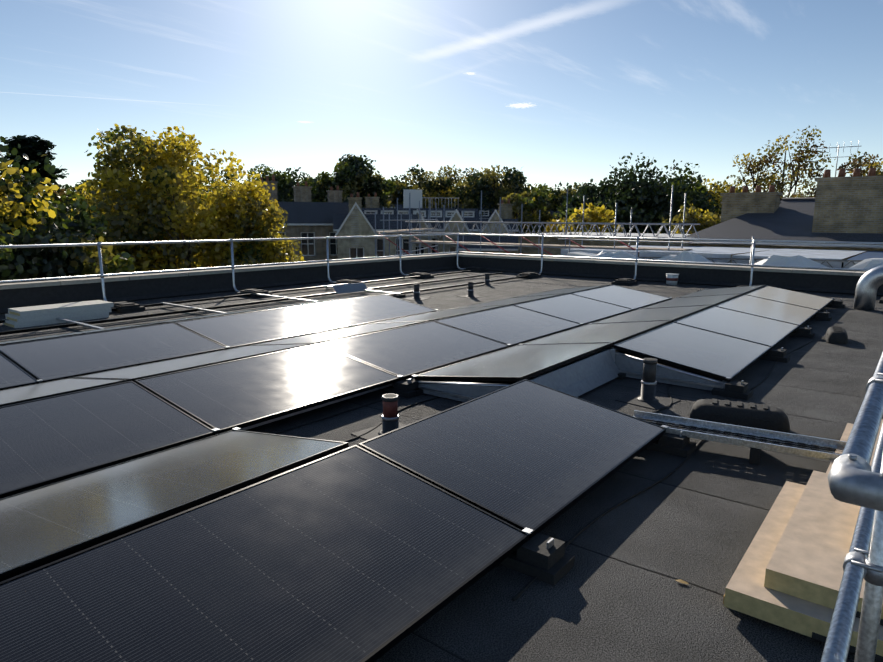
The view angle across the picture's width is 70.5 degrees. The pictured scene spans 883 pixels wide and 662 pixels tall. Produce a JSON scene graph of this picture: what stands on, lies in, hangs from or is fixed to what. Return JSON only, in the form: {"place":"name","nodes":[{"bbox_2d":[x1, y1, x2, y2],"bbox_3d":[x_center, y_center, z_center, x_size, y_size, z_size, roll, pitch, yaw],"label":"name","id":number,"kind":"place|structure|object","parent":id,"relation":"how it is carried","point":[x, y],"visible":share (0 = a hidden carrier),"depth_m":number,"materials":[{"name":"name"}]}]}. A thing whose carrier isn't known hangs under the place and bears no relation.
{"place":"outdoors","nodes":[
{"label":"outdoors","id":0,"kind":"place"},
{"bbox_2d":[259,175,348,260],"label":"dark brick house","id":1,"kind":"structure","parent":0,"point":[307,217],"depth_m":45.76,"materials":[{"name":"brick"}]},
{"bbox_2d":[333,192,418,258],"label":"house","id":2,"kind":"structure","parent":0,"point":[355,221],"depth_m":42.98,"materials":[{"name":"grey brick"}]},
{"bbox_2d":[379,194,402,207],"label":"terrace house","id":3,"kind":"structure","parent":0,"point":[400,205],"depth_m":68.09,"materials":[{"name":"grey brick"}]},
{"bbox_2d":[0,269,882,661],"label":"roof surface","id":4,"kind":"object","parent":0,"point":[620,593],"depth_m":3.37,"materials":[{"name":"fabric"}]},
{"bbox_2d":[3,300,113,327],"bbox_3d":[-5.857,-0.276,9.596,0.540,0.226,1.404,8,13,37],"label":"rooftop box","id":5,"kind":"object","parent":4,"relation":"on","point":[22,317],"depth_m":9.38,"materials":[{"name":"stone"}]},
{"bbox_2d":[0,322,169,344],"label":"solar panel","id":6,"kind":"object","parent":4,"relation":"on","point":[64,335],"visible":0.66,"depth_m":7.21,"materials":[{"name":"black glass"}]},
{"bbox_2d":[134,306,290,324],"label":"solar panel","id":7,"kind":"object","parent":4,"relation":"on","point":[207,316],"visible":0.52,"depth_m":8.59,"materials":[{"name":"black glass"}]},
{"bbox_2d":[0,253,462,314],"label":"parapet","id":8,"kind":"structure","parent":4,"relation":"on","point":[130,288],"depth_m":12.95,"materials":[{"name":"fabric"}]},
{"bbox_2d":[0,233,487,313],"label":"guard rail","id":9,"kind":"object","parent":4,"relation":"on","point":[125,307],"visible":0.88,"depth_m":12.59,"materials":[{"name":"metal"}]},
{"bbox_2d":[0,270,528,334],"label":"mount rails unfinished","id":10,"kind":"structure","parent":4,"relation":"on","point":[347,288],"depth_m":11.92,"materials":[{"name":"silver metal"}]},
{"bbox_2d":[250,294,381,309],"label":"solar panel","id":11,"kind":"object","parent":4,"relation":"on","point":[313,302],"visible":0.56,"depth_m":10.08,"materials":[{"name":"black glass"}]},
{"bbox_2d":[351,394,404,439],"bbox_3d":[-0.375,0.616,4.587,0.400,0.294,0.420,10,14,42],"label":"red vent pipe","id":12,"kind":"object","parent":4,"relation":"on","point":[390,418],"visible":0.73,"depth_m":4.54,"materials":[{"name":"plastic"}]},
{"bbox_2d":[403,283,429,300],"bbox_3d":[-0.490,-0.785,12.343,0.400,0.304,0.420,5,11,26],"label":"vent pipe","id":13,"kind":"object","parent":4,"relation":"on","point":[416,292],"visible":1,"depth_m":12.30,"materials":[{"name":"metal"}]},
{"bbox_2d":[211,297,671,434],"bbox_3d":[-1.348,0.500,5.257,1.386,0.270,17.048,8,13,37],"label":"mount","id":14,"kind":"object","parent":4,"relation":"on","point":[404,388],"visible":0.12,"depth_m":5.54,"materials":[{"name":"metal"}]},
{"bbox_2d":[0,381,215,498],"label":"solar panel","id":15,"kind":"object","parent":14,"relation":"on","point":[49,440],"visible":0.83,"depth_m":4.00,"materials":[{"name":"black glass"}]},
{"bbox_2d":[135,344,400,433],"bbox_3d":[-1.383,0.418,5.270,1.127,0.202,1.850,8,13,37],"label":"solar panel","id":16,"kind":"object","parent":14,"relation":"on","point":[223,397],"visible":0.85,"depth_m":5.09,"materials":[{"name":"black glass"}]},
{"bbox_2d":[319,321,509,379],"bbox_3d":[-0.234,0.162,6.725,1.127,0.202,1.850,8,13,37],"label":"solar panel","id":17,"kind":"object","parent":14,"relation":"on","point":[407,352],"visible":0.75,"depth_m":6.58,"materials":[{"name":"black glass"}]},
{"bbox_2d":[434,305,581,346],"bbox_3d":[0.915,-0.095,8.180,1.127,0.202,1.850,8,13,37],"label":"solar panel","id":18,"kind":"object","parent":14,"relation":"on","point":[512,325],"visible":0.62,"depth_m":8.07,"materials":[{"name":"black glass"}]},
{"bbox_2d":[514,294,632,325],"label":"solar panel","id":19,"kind":"object","parent":14,"relation":"on","point":[577,309],"visible":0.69,"depth_m":9.54,"materials":[{"name":"black glass"}]},
{"bbox_2d":[570,285,670,310],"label":"solar panel","id":20,"kind":"object","parent":14,"relation":"on","point":[624,297],"visible":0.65,"depth_m":11.01,"materials":[{"name":"black glass"}]},
{"bbox_2d":[457,282,484,297],"bbox_3d":[0.597,-0.855,12.758,0.420,0.304,0.400,-8,13,-40],"label":"vent pipe","id":21,"kind":"object","parent":4,"relation":"on","point":[470,291],"visible":1,"depth_m":12.71,"materials":[{"name":"metal"}]},
{"bbox_2d":[476,273,495,285],"bbox_3d":[1.097,-1.245,14.996,0.420,0.284,0.400,-7,13,-35],"label":"vent pipe","id":22,"kind":"object","parent":4,"relation":"on","point":[487,279],"visible":1,"depth_m":14.95,"materials":[{"name":"metal"}]},
{"bbox_2d":[451,293,566,308],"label":"solar panel","id":23,"kind":"object","parent":4,"relation":"on","point":[512,301],"visible":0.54,"depth_m":10.26,"materials":[{"name":"black glass"}]},
{"bbox_2d":[274,339,812,600],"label":"dc cables","id":24,"kind":"object","parent":4,"relation":"on","point":[518,594],"visible":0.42,"depth_m":4.36,"materials":[{"name":"rubber"}]},
{"bbox_2d":[408,289,700,401],"bbox_3d":[3.058,-0.155,9.010,1.470,0.270,9.560,8,13,37],"label":"mount","id":25,"kind":"object","parent":4,"relation":"on","point":[579,377],"visible":0.27,"depth_m":5.57,"materials":[{"name":"metal"}]},
{"bbox_2d":[414,342,612,381],"bbox_3d":[0.762,0.281,6.084,1.127,0.202,1.850,8,13,37],"label":"solar panel","id":26,"kind":"object","parent":25,"relation":"on","point":[517,363],"visible":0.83,"depth_m":5.86,"materials":[{"name":"black glass"}]},
{"bbox_2d":[523,320,671,344],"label":"solar panel","id":27,"kind":"object","parent":25,"relation":"on","point":[617,333],"visible":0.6,"depth_m":7.42,"materials":[{"name":"black glass"}]},
{"bbox_2d":[592,305,712,323],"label":"solar panel","id":28,"kind":"object","parent":25,"relation":"on","point":[673,314],"visible":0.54,"depth_m":8.89,"materials":[{"name":"black glass"}]},
{"bbox_2d":[642,293,742,308],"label":"solar panel","id":29,"kind":"object","parent":25,"relation":"on","point":[714,300],"visible":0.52,"depth_m":10.37,"materials":[{"name":"black glass"}]},
{"bbox_2d":[679,285,765,297],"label":"solar panel","id":30,"kind":"object","parent":25,"relation":"on","point":[729,290],"visible":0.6,"depth_m":11.84,"materials":[{"name":"black glass"}]},
{"bbox_2d":[512,285,609,297],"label":"solar panel","id":31,"kind":"object","parent":4,"relation":"on","point":[566,290],"visible":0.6,"depth_m":11.75,"materials":[{"name":"black glass"}]},
{"bbox_2d":[500,425,695,585],"bbox_3d":[0.001,0.880,3.179,1.386,0.270,3.944,8,13,37],"label":"mount","id":32,"kind":"object","parent":4,"relation":"on","point":[544,558],"visible":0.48,"depth_m":2.82,"materials":[{"name":"rubber"}]},
{"bbox_2d":[0,445,528,661],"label":"solar panel","id":33,"kind":"object","parent":32,"relation":"on","point":[355,553],"visible":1,"depth_m":2.36,"materials":[{"name":"black glass"}]},
{"bbox_2d":[358,379,665,537],"bbox_3d":[0.540,0.670,3.919,1.127,0.202,1.850,8,13,37],"label":"solar panel","id":34,"kind":"object","parent":32,"relation":"on","point":[532,455],"visible":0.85,"depth_m":3.69,"materials":[{"name":"black glass"}]},
{"bbox_2d":[615,358,680,409],"bbox_3d":[1.815,0.428,5.461,0.420,0.374,0.400,-9,14,-43],"label":"vent pipe","id":35,"kind":"object","parent":4,"relation":"on","point":[646,396],"visible":0.98,"depth_m":5.42,"materials":[{"name":"plastic"}]},
{"bbox_2d":[455,253,882,296],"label":"parapet","id":36,"kind":"structure","parent":4,"relation":"on","point":[824,281],"depth_m":15.57,"materials":[{"name":"fabric"}]},
{"bbox_2d":[459,233,882,303],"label":"guard rail","id":37,"kind":"object","parent":4,"relation":"on","point":[625,281],"visible":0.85,"depth_m":15.21,"materials":[{"name":"metal"}]},
{"bbox_2d":[666,273,678,284],"bbox_3d":[5.654,-1.270,15.316,0.304,0.262,0.304,8,13,37],"label":"paint bucket","id":38,"kind":"object","parent":4,"relation":"on","point":[671,278],"visible":1,"depth_m":15.21,"materials":[{"name":"white plastic"}]},
{"bbox_2d":[676,579,687,583],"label":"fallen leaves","id":39,"kind":"object","parent":4,"relation":"on","point":[681,581],"visible":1,"depth_m":2.73,"materials":[{"name":"brown plant"}]},
{"bbox_2d":[610,298,844,399],"bbox_3d":[4.510,-0.126,8.887,1.386,0.270,7.688,8,13,37],"label":"mount","id":40,"kind":"object","parent":4,"relation":"on","point":[629,366],"visible":0.56,"depth_m":6.05,"materials":[{"name":"metal"}]},
{"bbox_2d":[613,322,771,381],"bbox_3d":[2.751,0.177,6.718,1.127,0.202,1.850,8,13,37],"label":"solar panel","id":41,"kind":"object","parent":40,"relation":"on","point":[709,353],"visible":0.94,"depth_m":6.53,"materials":[{"name":"black glass"}]},
{"bbox_2d":[674,306,799,347],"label":"solar panel","id":42,"kind":"object","parent":40,"relation":"on","point":[749,327],"visible":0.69,"depth_m":8.07,"materials":[{"name":"black glass"}]},
{"bbox_2d":[716,294,818,326],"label":"solar panel","id":43,"kind":"object","parent":40,"relation":"on","point":[777,310],"visible":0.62,"depth_m":9.54,"materials":[{"name":"black glass"}]},
{"bbox_2d":[745,286,833,311],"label":"solar panel","id":44,"kind":"object","parent":40,"relation":"on","point":[816,302],"visible":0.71,"depth_m":11.01,"materials":[{"name":"black glass"}]},
{"bbox_2d":[689,398,789,432],"bbox_3d":[2.291,0.645,4.815,0.700,0.180,0.300,4,11,22],"label":"tray support foot","id":45,"kind":"object","parent":4,"relation":"on","point":[758,416],"visible":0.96,"depth_m":4.71},
{"bbox_2d":[633,410,846,464],"bbox_3d":[2.047,0.763,4.226,1.530,0.150,0.320,6,12,29],"label":"cable tray","id":46,"kind":"object","parent":4,"relation":"on","point":[756,444],"visible":0.73,"depth_m":4.21,"materials":[{"name":"metal"}]},
{"bbox_2d":[723,470,882,661],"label":"stacked slabs","id":47,"kind":"structure","parent":4,"relation":"on","point":[788,573],"depth_m":2.56,"materials":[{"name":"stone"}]},
{"bbox_2d":[825,326,847,344],"bbox_3d":[5.243,0.045,8.282,0.240,0.160,0.600,6,12,30],"label":"rubber foot","id":48,"kind":"object","parent":4,"relation":"on","point":[836,335],"visible":1,"depth_m":8.07},
{"bbox_2d":[820,352,882,661],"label":"guard rail","id":49,"kind":"object","parent":4,"relation":"on","point":[855,477],"visible":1,"depth_m":1.64,"materials":[{"name":"metal"}]},
{"bbox_2d":[826,419,882,473],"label":"wooden plank","id":50,"kind":"object","parent":4,"relation":"on","point":[846,432],"visible":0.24,"depth_m":4.07,"materials":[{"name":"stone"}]},
{"bbox_2d":[853,265,882,310],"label":"vent duct","id":51,"kind":"object","parent":4,"relation":"on","point":[870,282],"visible":1,"depth_m":11.01,"materials":[{"name":"metal"}]},
{"bbox_2d":[0,0,882,197],"label":"sky","id":52,"kind":"structure","parent":0,"point":[563,91],"materials":[{"name":"blue"}]},
{"bbox_2d":[414,199,517,253],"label":"house gables","id":53,"kind":"object","parent":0,"point":[506,212],"visible":0.15,"depth_m":45.23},
{"bbox_2d":[458,233,528,255],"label":"building","id":54,"kind":"structure","parent":0,"point":[493,239],"depth_m":39.58,"materials":[{"name":"grey"}]},
{"bbox_2d":[518,141,882,270],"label":"building","id":55,"kind":"structure","parent":0,"point":[841,207],"depth_m":23.86,"materials":[{"name":"grey brick"}]},
{"label":"ground","id":56,"kind":"structure","parent":0,"visible":0},
{"bbox_2d":[0,135,71,212],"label":"cedar tree","id":57,"kind":"object","parent":56,"relation":"on","point":[31,147],"visible":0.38,"depth_m":49.82,"materials":[{"name":"green plant"}]},
{"bbox_2d":[0,224,79,280],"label":"bush","id":58,"kind":"object","parent":56,"relation":"on","point":[5,271],"visible":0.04,"depth_m":12.09,"materials":[{"name":"green plant"}]},
{"bbox_2d":[13,177,67,235],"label":"tree","id":59,"kind":"object","parent":56,"relation":"on","point":[27,192],"depth_m":46.83,"materials":[{"name":"green plant"}]},
{"bbox_2d":[0,136,134,279],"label":"tree","id":60,"kind":"object","parent":56,"relation":"on","point":[32,217],"visible":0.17,"depth_m":13.67,"materials":[{"name":"green plant"}]},
{"bbox_2d":[53,182,92,215],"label":"tree","id":61,"kind":"object","parent":56,"relation":"on","point":[65,188],"depth_m":53.87,"materials":[{"name":"green plant"}]},
{"bbox_2d":[67,179,152,254],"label":"tree","id":62,"kind":"object","parent":56,"relation":"on","point":[82,181],"depth_m":68.76,"materials":[{"name":"green plant"}]},
{"bbox_2d":[52,190,191,272],"bbox_3d":[-12.447,1.709,24.470,5.822,14.012,5.595,8,13,37],"label":"tree","id":63,"kind":"object","parent":56,"relation":"on","point":[80,198],"visible":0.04,"depth_m":22.87,"materials":[{"name":"green plant"}]},
{"bbox_2d":[53,124,288,272],"bbox_3d":[-10.350,0.345,25.316,9.921,16.407,10.249,8,13,37],"label":"tree","id":64,"kind":"object","parent":56,"relation":"on","point":[185,210],"visible":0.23,"depth_m":22.26,"materials":[{"name":"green plant"}]},
{"bbox_2d":[195,165,245,191],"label":"tree","id":65,"kind":"object","parent":56,"relation":"on","point":[226,177],"depth_m":81.83,"materials":[{"name":"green plant"}]},
{"bbox_2d":[193,191,304,267],"bbox_3d":[-7.968,1.056,27.288,5.417,14.345,5.775,2,10,11],"label":"tree","id":66,"kind":"object","parent":56,"relation":"on","point":[286,252],"visible":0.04,"depth_m":25.52,"materials":[{"name":"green plant"}]},
{"bbox_2d":[246,164,320,201],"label":"tree","id":67,"kind":"object","parent":56,"relation":"on","point":[285,190],"visible":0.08,"depth_m":68.53,"materials":[{"name":"green plant"}]},
{"bbox_2d":[311,154,396,207],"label":"tree","id":68,"kind":"object","parent":56,"relation":"on","point":[353,174],"visible":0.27,"depth_m":66.12,"materials":[{"name":"green plant"}]},
{"bbox_2d":[381,175,410,203],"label":"tree","id":69,"kind":"object","parent":56,"relation":"on","point":[403,178],"depth_m":76.62,"materials":[{"name":"green plant"}]},
{"bbox_2d":[362,189,478,218],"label":"house mansard","id":70,"kind":"object","parent":56,"relation":"on","point":[372,204],"visible":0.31,"depth_m":53.52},
{"bbox_2d":[383,164,465,207],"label":"tree","id":71,"kind":"object","parent":56,"relation":"on","point":[435,189],"visible":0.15,"depth_m":71.75,"materials":[{"name":"green plant"}]},
{"bbox_2d":[422,165,496,204],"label":"tree","id":72,"kind":"object","parent":56,"relation":"on","point":[449,175],"visible":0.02,"depth_m":82.56,"materials":[{"name":"green plant"}]},
{"bbox_2d":[440,197,498,218],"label":"terrace house","id":73,"kind":"structure","parent":56,"relation":"on","point":[487,214],"depth_m":68.62,"materials":[{"name":"beige brick"}]},
{"bbox_2d":[445,165,531,215],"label":"tree","id":74,"kind":"object","parent":56,"relation":"on","point":[494,192],"visible":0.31,"depth_m":70.76,"materials":[{"name":"green plant"}]},
{"bbox_2d":[497,193,542,232],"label":"poplar tree","id":75,"kind":"object","parent":56,"relation":"on","point":[517,201],"visible":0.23,"depth_m":57.87,"materials":[{"name":"green plant"}]},
{"bbox_2d":[514,185,557,232],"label":"poplar tree","id":76,"kind":"object","parent":56,"relation":"on","point":[543,198],"depth_m":59.36,"materials":[{"name":"green plant"}]},
{"bbox_2d":[520,211,560,227],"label":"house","id":77,"kind":"structure","parent":56,"relation":"on","point":[551,212],"depth_m":60.44,"materials":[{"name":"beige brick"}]},
{"bbox_2d":[526,181,585,210],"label":"tree","id":78,"kind":"object","parent":56,"relation":"on","point":[554,202],"visible":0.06,"depth_m":66.60,"materials":[{"name":"green plant"}]},
{"bbox_2d":[548,182,591,197],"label":"tree","id":79,"kind":"object","parent":56,"relation":"on","point":[578,189],"depth_m":80.80,"materials":[{"name":"green plant"}]},
{"bbox_2d":[545,203,623,232],"bbox_3d":[8.979,-0.884,39.196,7.048,14.084,6.830,8,13,37],"label":"yellow tree","id":80,"kind":"object","parent":56,"relation":"on","point":[596,215],"visible":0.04,"depth_m":37.36,"materials":[{"name":"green plant"}]},
{"bbox_2d":[554,177,650,232],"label":"tree","id":81,"kind":"object","parent":56,"relation":"on","point":[590,193],"visible":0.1,"depth_m":53.43,"materials":[{"name":"green plant"}]},
{"bbox_2d":[375,185,882,271],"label":"scaffold","id":82,"kind":"object","parent":56,"relation":"on","point":[410,231],"visible":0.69,"depth_m":22.09,"materials":[{"name":"metal"}]},
{"bbox_2d":[561,245,882,271],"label":"neighbouring roof","id":83,"kind":"structure","parent":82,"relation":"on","point":[800,257],"depth_m":18.00,"materials":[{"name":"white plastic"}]},
{"bbox_2d":[553,152,721,233],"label":"tree","id":84,"kind":"object","parent":56,"relation":"on","point":[656,199],"visible":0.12,"depth_m":48.66,"materials":[{"name":"green plant"}]},
{"bbox_2d":[629,175,717,233],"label":"tree","id":85,"kind":"object","parent":56,"relation":"on","point":[703,188],"visible":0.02,"depth_m":54.08,"materials":[{"name":"green plant"}]},
{"bbox_2d":[659,203,720,233],"bbox_3d":[15.695,-0.872,39.381,6.357,14.061,6.529,8,13,37],"label":"yellow tree","id":86,"kind":"object","parent":56,"relation":"on","point":[705,221],"visible":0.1,"depth_m":37.54,"materials":[{"name":"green plant"}]},
{"bbox_2d":[693,177,741,213],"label":"tree","id":87,"kind":"object","parent":56,"relation":"on","point":[718,189],"visible":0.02,"depth_m":66.28,"materials":[{"name":"green plant"}]},
{"bbox_2d":[714,125,834,216],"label":"tall sparse tree","id":88,"kind":"object","parent":56,"relation":"on","point":[763,180],"visible":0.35,"depth_m":42.03,"materials":[{"name":"green plant"}]},
{"bbox_2d":[806,151,882,196],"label":"tree","id":89,"kind":"object","parent":56,"relation":"on","point":[855,162],"visible":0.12,"depth_m":38.17,"materials":[{"name":"green plant"}]},
{"bbox_3d":[-4.496,0.522,5.057,1.386,0.270,13.304,8,13,37],"label":"mount","id":90,"kind":"object","parent":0,"visible":0},
{"bbox_2d":[0,353,38,389],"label":"solar panel","id":91,"kind":"object","parent":90,"relation":"on","point":[13,375],"visible":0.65,"depth_m":5.51,"materials":[{"name":"black glass"}]},
{"bbox_2d":[0,378,127,406],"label":"solar panel","id":92,"kind":"object","parent":90,"relation":"on","point":[16,395],"visible":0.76,"depth_m":4.85,"materials":[{"name":"black glass"}]},
{"bbox_2d":[0,322,226,382],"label":"solar panel","id":93,"kind":"object","parent":90,"relation":"on","point":[51,359],"visible":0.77,"depth_m":6.38,"materials":[{"name":"black glass"}]},
{"bbox_2d":[72,343,312,381],"bbox_3d":[-2.312,0.286,5.980,1.127,0.202,1.850,8,13,37],"label":"solar panel","id":94,"kind":"object","parent":90,"relation":"on","point":[136,372],"visible":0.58,"depth_m":5.82,"materials":[{"name":"black glass"}]},
{"bbox_2d":[175,306,349,348],"bbox_3d":[-2.233,-0.073,7.981,1.127,0.202,1.850,8,13,37],"label":"solar panel","id":95,"kind":"object","parent":90,"relation":"on","point":[243,329],"visible":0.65,"depth_m":7.86,"materials":[{"name":"black glass"}]},
{"bbox_2d":[252,320,428,344],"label":"solar panel","id":96,"kind":"object","parent":90,"relation":"on","point":[333,335],"visible":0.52,"depth_m":7.31,"materials":[{"name":"black glass"}]},
{"bbox_2d":[297,294,436,326],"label":"solar panel","id":97,"kind":"object","parent":90,"relation":"on","point":[365,310],"visible":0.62,"depth_m":9.34,"materials":[{"name":"black glass"}]},
{"bbox_2d":[368,305,508,323],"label":"solar panel","id":98,"kind":"object","parent":90,"relation":"on","point":[438,315],"visible":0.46,"depth_m":8.79,"materials":[{"name":"black glass"}]},
{"bbox_3d":[-2.148,0.995,2.488,1.386,0.270,3.944,8,13,37],"label":"mount","id":99,"kind":"object","parent":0,"visible":0},
{"bbox_2d":[0,430,348,581],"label":"solar panel","id":100,"kind":"object","parent":99,"relation":"on","point":[44,525],"visible":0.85,"depth_m":3.06,"materials":[{"name":"black glass"}]}
]}

